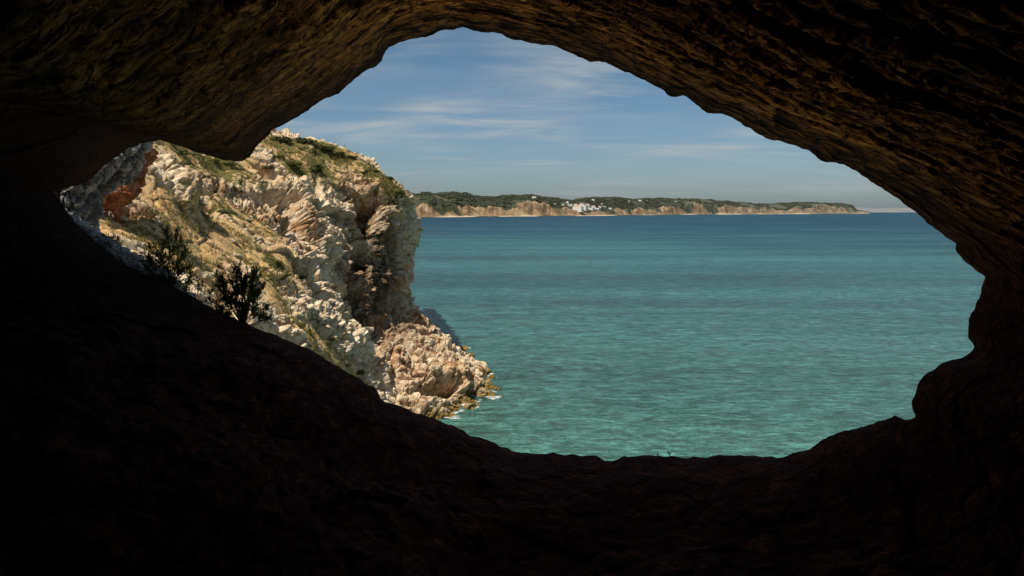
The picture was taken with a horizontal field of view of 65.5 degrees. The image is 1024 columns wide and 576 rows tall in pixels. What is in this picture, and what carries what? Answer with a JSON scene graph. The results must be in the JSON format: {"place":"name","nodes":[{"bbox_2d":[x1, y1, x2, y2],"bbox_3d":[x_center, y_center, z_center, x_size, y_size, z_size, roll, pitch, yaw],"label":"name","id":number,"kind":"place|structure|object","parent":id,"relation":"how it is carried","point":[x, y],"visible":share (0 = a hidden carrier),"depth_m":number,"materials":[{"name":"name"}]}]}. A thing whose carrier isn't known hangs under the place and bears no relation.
{"place":"outdoors","nodes":[
{"label":"outdoors","id":0,"kind":"place"},
{"bbox_2d":[99,128,501,419],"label":"headland","id":1,"kind":"structure","parent":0,"point":[359,280],"depth_m":117.60,"materials":[{"name":"stone"}]},
{"bbox_2d":[102,148,158,224],"bbox_3d":[-28.378,-6.840,57.125,4.893,6.776,7.146,0,6,0],"label":"rock overhang","id":2,"kind":"object","parent":1,"relation":"on","point":[116,201],"visible":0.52,"depth_m":55.91,"materials":[{"name":"red stone"}]},
{"bbox_2d":[133,240,145,248],"bbox_3d":[-23.001,-2.569,48.867,0.797,0.747,1.156,11,3,-3],"label":"boulder","id":3,"kind":"object","parent":1,"relation":"on","point":[142,245],"visible":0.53,"depth_m":48.72,"materials":[{"name":"stone"}]},
{"bbox_2d":[180,149,192,154],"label":"bush","id":4,"kind":"object","parent":1,"relation":"on","point":[185,152],"visible":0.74,"depth_m":94.44,"materials":[{"name":"green plant"}]},
{"bbox_2d":[202,271,214,280],"bbox_3d":[-23.000,-0.914,59.962,1.076,0.694,1.398,-8,11,-44],"label":"boulder","id":5,"kind":"object","parent":1,"relation":"on","point":[207,276],"visible":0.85,"depth_m":59.59,"materials":[{"name":"stone"}]},
{"bbox_2d":[211,158,219,162],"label":"bush","id":6,"kind":"object","parent":1,"relation":"on","point":[214,160],"visible":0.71,"depth_m":107.89,"materials":[{"name":"green plant"}]},
{"bbox_2d":[216,209,231,211],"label":"bush","id":7,"kind":"object","parent":1,"relation":"on","point":[222,210],"visible":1,"depth_m":89.32,"materials":[{"name":"green plant"}]},
{"bbox_2d":[222,162,236,164],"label":"bush","id":8,"kind":"object","parent":1,"relation":"on","point":[231,163],"visible":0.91,"depth_m":110.31,"materials":[{"name":"green plant"}]},
{"bbox_2d":[229,238,238,243],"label":"boulder","id":9,"kind":"object","parent":1,"relation":"on","point":[234,240],"visible":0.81,"depth_m":81.97,"materials":[{"name":"stone"}]},
{"bbox_2d":[230,253,242,259],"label":"boulder","id":10,"kind":"object","parent":1,"relation":"on","point":[240,256],"visible":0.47,"depth_m":77.03,"materials":[{"name":"stone"}]},
{"bbox_2d":[104,135,410,375],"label":"dry scrub","id":11,"kind":"object","parent":1,"relation":"on","point":[284,303],"visible":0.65,"depth_m":82.29,"materials":[{"name":"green plant"}]},
{"bbox_2d":[252,235,263,240],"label":"boulder","id":12,"kind":"object","parent":1,"relation":"on","point":[256,237],"visible":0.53,"depth_m":90.12,"materials":[{"name":"stone"}]},
{"bbox_2d":[261,306,273,318],"bbox_3d":[-19.012,1.934,61.159,1.347,0.930,1.770,-11,15,19],"label":"boulder","id":13,"kind":"object","parent":1,"relation":"on","point":[268,313],"visible":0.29,"depth_m":60.89,"materials":[{"name":"stone"}]},
{"bbox_2d":[261,165,275,168],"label":"bush","id":14,"kind":"object","parent":1,"relation":"on","point":[268,167],"visible":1,"depth_m":120.83,"materials":[{"name":"green plant"}]},
{"bbox_2d":[269,135,290,142],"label":"bush","id":15,"kind":"object","parent":1,"relation":"on","point":[284,139],"visible":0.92,"depth_m":135.23,"materials":[{"name":"green plant"}]},
{"bbox_2d":[276,313,288,323],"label":"boulder","id":16,"kind":"object","parent":1,"relation":"on","point":[282,318],"visible":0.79,"depth_m":71.90,"materials":[{"name":"stone"}]},
{"bbox_2d":[287,161,303,165],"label":"bush","id":17,"kind":"object","parent":1,"relation":"on","point":[294,163],"visible":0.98,"depth_m":126.53,"materials":[{"name":"green plant"}]},
{"bbox_2d":[298,275,308,278],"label":"bush","id":18,"kind":"object","parent":1,"relation":"on","point":[302,277],"visible":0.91,"depth_m":96.71,"materials":[{"name":"green plant"}]},
{"bbox_2d":[290,137,317,143],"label":"bush","id":19,"kind":"object","parent":1,"relation":"on","point":[303,141],"visible":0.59,"depth_m":138.92,"materials":[{"name":"green plant"}]},
{"bbox_2d":[310,305,320,320],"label":"boulder","id":20,"kind":"object","parent":1,"relation":"on","point":[315,312],"visible":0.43,"depth_m":85.42,"materials":[{"name":"stone"}]},
{"bbox_2d":[308,163,323,170],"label":"bush","id":21,"kind":"object","parent":1,"relation":"on","point":[316,167],"visible":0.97,"depth_m":131.55,"materials":[{"name":"green plant"}]},
{"bbox_2d":[315,314,330,324],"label":"boulder","id":22,"kind":"object","parent":1,"relation":"on","point":[323,319],"visible":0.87,"depth_m":86.86,"materials":[{"name":"stone"}]},
{"bbox_2d":[311,144,335,150],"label":"bush","id":23,"kind":"object","parent":1,"relation":"on","point":[325,147],"visible":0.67,"depth_m":142.81,"materials":[{"name":"green plant"}]},
{"bbox_2d":[332,343,346,352],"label":"boulder","id":24,"kind":"object","parent":1,"relation":"on","point":[338,348],"visible":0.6,"depth_m":88.81,"materials":[{"name":"stone"}]},
{"bbox_2d":[340,339,349,345],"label":"boulder","id":25,"kind":"object","parent":1,"relation":"on","point":[345,343],"visible":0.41,"depth_m":99.75,"materials":[{"name":"stone"}]},
{"bbox_2d":[347,350,356,362],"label":"boulder","id":26,"kind":"object","parent":1,"relation":"on","point":[352,357],"visible":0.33,"depth_m":101.77,"materials":[{"name":"stone"}]},
{"bbox_2d":[356,370,366,374],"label":"bush","id":27,"kind":"object","parent":1,"relation":"on","point":[360,372],"visible":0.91,"depth_m":102.78,"materials":[{"name":"green plant"}]},
{"bbox_2d":[422,337,433,346],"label":"boulder","id":28,"kind":"object","parent":1,"relation":"on","point":[429,342],"visible":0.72,"depth_m":136.93,"materials":[{"name":"stone"}]},
{"bbox_2d":[428,364,441,372],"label":"boulder","id":29,"kind":"object","parent":1,"relation":"on","point":[433,368],"visible":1,"depth_m":123.54,"materials":[{"name":"stone"}]},
{"bbox_2d":[470,360,484,368],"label":"boulder","id":30,"kind":"object","parent":1,"relation":"on","point":[476,363],"visible":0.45,"depth_m":147.40,"materials":[{"name":"stone"}]},
{"bbox_2d":[0,188,1023,575],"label":"cave floor","id":31,"kind":"structure","parent":0,"point":[148,426],"depth_m":9.34,"materials":[{"name":"black stone"}]},
{"bbox_2d":[54,142,153,229],"bbox_3d":[-8.887,-1.763,16.831,2.188,3.683,2.537,0,6,0],"label":"rock buttress","id":32,"kind":"object","parent":31,"relation":"on","point":[85,200],"visible":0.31,"depth_m":16.75,"materials":[{"name":"grey stone"}]},
{"bbox_2d":[65,208,196,297],"bbox_3d":[-7.413,-0.536,14.888,4.060,1.900,0.768,3,6,28],"label":"rock ledge","id":33,"kind":"object","parent":31,"relation":"on","point":[126,256],"visible":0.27,"depth_m":14.60,"materials":[{"name":"grey stone"}]},
{"bbox_2d":[102,232,122,246],"bbox_3d":[-7.421,-0.898,14.854,0.422,0.335,0.566,0,6,0],"label":"spiky tuft","id":34,"kind":"object","parent":33,"relation":"on","point":[113,237],"visible":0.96,"depth_m":14.82,"materials":[{"name":"green plant"}]},
{"bbox_2d":[137,223,196,287],"bbox_3d":[-6.067,-0.540,13.975,1.089,1.249,0.542,0,6,0],"label":"shrub","id":35,"kind":"object","parent":31,"relation":"on","point":[161,256],"visible":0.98,"depth_m":13.96,"materials":[{"name":"green plant"}]},
{"bbox_2d":[177,275,217,302],"bbox_3d":[-5.314,0.048,13.576,0.689,0.529,0.501,0,6,0],"label":"shrub","id":36,"kind":"object","parent":31,"relation":"on","point":[198,288],"visible":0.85,"depth_m":13.52,"materials":[{"name":"green plant"}]},
{"bbox_2d":[204,260,275,324],"bbox_3d":[-4.514,0.114,13.293,1.133,1.154,0.696,0,6,0],"label":"shrub","id":37,"kind":"object","parent":31,"relation":"on","point":[237,281],"visible":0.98,"depth_m":13.19,"materials":[{"name":"green plant"}]},
{"bbox_2d":[0,0,1023,455],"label":"cave roof","id":38,"kind":"structure","parent":0,"point":[916,106],"depth_m":6.93,"materials":[{"name":"brown stone"}]},
{"bbox_2d":[276,27,908,207],"label":"sky","id":39,"kind":"structure","parent":0,"point":[462,109],"materials":[{"name":"blue"}]},
{"bbox_2d":[413,193,869,217],"bbox_3d":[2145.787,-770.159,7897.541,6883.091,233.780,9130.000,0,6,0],"label":"hills","id":40,"kind":"structure","parent":0,"point":[526,207],"depth_m":5604.77,"materials":[{"name":"beige stone"}]},
{"bbox_2d":[573,205,583,211],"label":"seaside building","id":41,"kind":"structure","parent":40,"relation":"on","point":[579,208],"depth_m":5218.34,"materials":[{"name":"paint"}]},
{"bbox_2d":[411,191,869,212],"bbox_3d":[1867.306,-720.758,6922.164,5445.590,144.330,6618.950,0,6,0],"label":"woodland","id":42,"kind":"object","parent":40,"relation":"on","point":[505,198],"visible":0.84,"depth_m":5587.17,"materials":[{"name":"green plant"}]},
{"bbox_2d":[410,212,984,460],"bbox_3d":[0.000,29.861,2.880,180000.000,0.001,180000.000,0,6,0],"label":"sea","id":43,"kind":"structure","parent":0,"point":[609,338],"depth_m":215.67,"materials":[{"name":"liquid"}]},
{"bbox_2d":[445,335,498,418],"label":"sea foam","id":44,"kind":"object","parent":43,"relation":"on","point":[477,406],"visible":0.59,"depth_m":125.82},
{"bbox_2d":[855,207,914,211],"bbox_3d":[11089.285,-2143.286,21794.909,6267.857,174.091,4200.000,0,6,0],"label":"cape","id":45,"kind":"object","parent":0,"point":[886,209],"visible":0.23,"depth_m":20158.68,"materials":[{"name":"grey stone"}]}
]}

